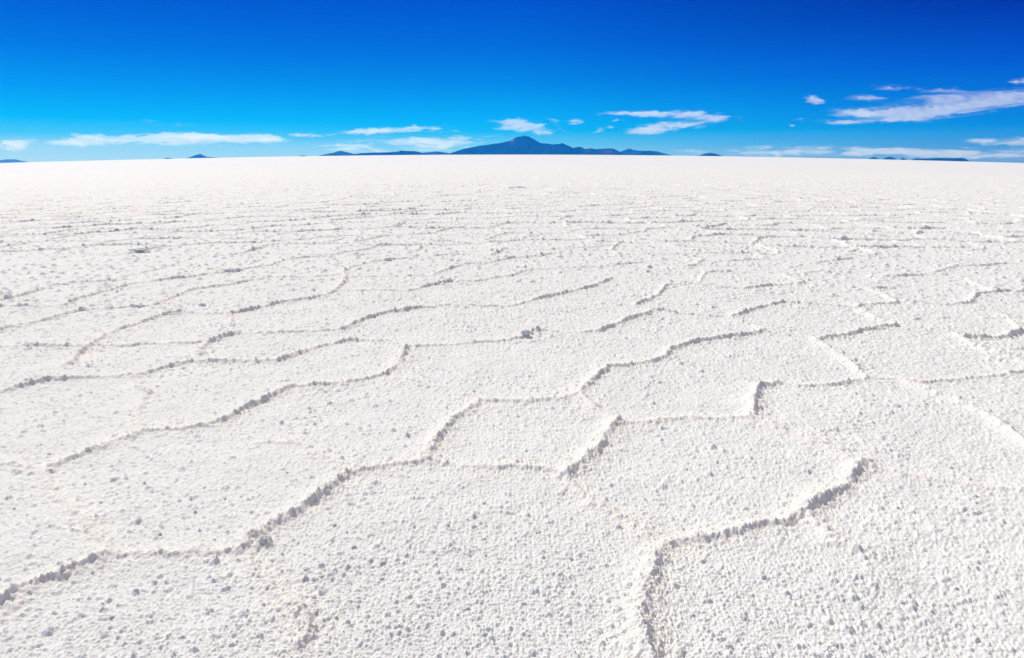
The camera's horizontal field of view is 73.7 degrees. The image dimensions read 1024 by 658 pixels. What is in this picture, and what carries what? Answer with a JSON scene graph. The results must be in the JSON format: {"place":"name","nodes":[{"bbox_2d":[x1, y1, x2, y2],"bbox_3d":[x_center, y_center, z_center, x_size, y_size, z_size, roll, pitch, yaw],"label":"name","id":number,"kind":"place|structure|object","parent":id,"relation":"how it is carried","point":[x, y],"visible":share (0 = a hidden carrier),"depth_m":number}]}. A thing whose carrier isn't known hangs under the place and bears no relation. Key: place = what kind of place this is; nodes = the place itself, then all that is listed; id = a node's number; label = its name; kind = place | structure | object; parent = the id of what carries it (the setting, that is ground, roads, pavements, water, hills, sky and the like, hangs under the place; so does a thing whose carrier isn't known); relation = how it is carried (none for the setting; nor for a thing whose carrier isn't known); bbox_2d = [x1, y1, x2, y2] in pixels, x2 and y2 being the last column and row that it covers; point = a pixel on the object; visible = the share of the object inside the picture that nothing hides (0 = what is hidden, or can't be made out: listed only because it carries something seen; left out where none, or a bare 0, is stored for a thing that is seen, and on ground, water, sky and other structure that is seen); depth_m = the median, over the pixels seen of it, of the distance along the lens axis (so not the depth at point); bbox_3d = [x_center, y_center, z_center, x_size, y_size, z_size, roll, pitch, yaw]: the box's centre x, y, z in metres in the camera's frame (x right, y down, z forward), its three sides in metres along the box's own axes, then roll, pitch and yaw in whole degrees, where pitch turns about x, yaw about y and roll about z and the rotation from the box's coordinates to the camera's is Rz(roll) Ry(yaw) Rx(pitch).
{"place":"outdoors","nodes":[
{"label":"outdoors","id":0,"kind":"place"},
{"bbox_2d":[0,159,25,162],"bbox_3d":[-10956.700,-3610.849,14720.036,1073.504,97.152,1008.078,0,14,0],"label":"hill","id":1,"kind":"structure","parent":0,"point":[10,161],"depth_m":14662.33},
{"bbox_2d":[189,154,216,157],"bbox_3d":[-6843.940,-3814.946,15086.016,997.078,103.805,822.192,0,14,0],"label":"hill","id":2,"kind":"structure","parent":0,"point":[199,156],"depth_m":14981.27},
{"bbox_2d":[320,151,352,155],"bbox_3d":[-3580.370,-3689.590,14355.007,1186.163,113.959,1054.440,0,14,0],"label":"hill","id":3,"kind":"structure","parent":0,"point":[340,153],"depth_m":14159.64},
{"bbox_2d":[347,151,429,155],"bbox_3d":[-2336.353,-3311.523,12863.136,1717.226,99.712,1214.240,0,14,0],"label":"hill","id":4,"kind":"structure","parent":0,"point":[400,153],"depth_m":12665.04},
{"bbox_2d":[424,151,448,154],"bbox_3d":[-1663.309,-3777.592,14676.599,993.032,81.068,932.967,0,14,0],"label":"hill","id":5,"kind":"structure","parent":0,"point":[436,153],"depth_m":14505.79},
{"bbox_2d":[444,136,559,154],"bbox_3d":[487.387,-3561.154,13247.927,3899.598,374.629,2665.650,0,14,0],"label":"volcano","id":6,"kind":"structure","parent":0,"point":[524,145],"depth_m":12744.75},
{"bbox_2d":[0,155,1023,657],"bbox_3d":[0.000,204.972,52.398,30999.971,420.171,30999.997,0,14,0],"label":"salt flat","id":7,"kind":"structure","parent":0,"point":[734,373],"depth_m":4.47},
{"bbox_2d":[131,304,145,307],"bbox_3d":[-4.122,-0.254,7.546,0.197,0.042,0.071,0,14,0],"label":"salt clod","id":8,"kind":"object","parent":7,"relation":"on","point":[139,305],"visible":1,"depth_m":7.52},
{"bbox_2d":[128,248,149,251],"bbox_3d":[-6.558,-1.393,11.991,0.393,0.072,0.196,0,14,0],"label":"salt mound","id":9,"kind":"object","parent":7,"relation":"on","point":[140,249],"visible":0.98,"depth_m":11.94},
{"bbox_2d":[221,268,243,272],"bbox_3d":[-4.048,-0.835,9.840,0.347,0.098,0.167,-3,15,-11],"label":"salt mound","id":10,"kind":"object","parent":7,"relation":"on","point":[229,270],"visible":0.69,"depth_m":9.79},
{"bbox_2d":[257,535,271,544],"bbox_3d":[-1.051,0.900,2.902,0.061,0.049,0.056,0,14,0],"label":"salt lump","id":11,"kind":"object","parent":7,"relation":"on","point":[263,539],"visible":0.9,"depth_m":2.89},
{"bbox_2d":[520,329,529,334],"bbox_3d":[0.119,0.031,6.113,0.100,0.058,0.070,-8,16,-28],"label":"salt clod","id":12,"kind":"object","parent":7,"relation":"on","point":[525,332],"visible":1,"depth_m":6.09},
{"bbox_2d":[725,644,732,649],"bbox_3d":[0.723,1.059,2.276,0.028,0.018,0.024,1,14,4],"label":"salt lump","id":13,"kind":"object","parent":7,"relation":"on","point":[728,646],"visible":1,"depth_m":2.27},
{"bbox_2d":[0,0,1023,162],"label":"sky","id":14,"kind":"structure","parent":0,"point":[81,80]},
{"bbox_2d":[551,143,626,154],"bbox_3d":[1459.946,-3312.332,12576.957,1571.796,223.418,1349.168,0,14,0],"label":"mountain","id":15,"kind":"structure","parent":0,"point":[563,149],"depth_m":12328.57},
{"bbox_2d":[621,149,673,155],"bbox_3d":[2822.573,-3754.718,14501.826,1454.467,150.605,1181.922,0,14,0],"label":"hill","id":16,"kind":"structure","parent":0,"point":[630,152],"depth_m":14340.77},
{"bbox_2d":[635,150,659,154],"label":"hill","id":17,"kind":"structure","parent":0,"point":[649,152],"depth_m":12248.37},
{"bbox_2d":[699,153,720,155],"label":"island hill","id":18,"kind":"structure","parent":0,"point":[709,154],"depth_m":12602.90},
{"bbox_2d":[913,158,969,161],"bbox_3d":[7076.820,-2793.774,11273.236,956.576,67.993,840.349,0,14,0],"label":"island hill","id":19,"kind":"structure","parent":0,"point":[946,159],"depth_m":11155.25}
]}

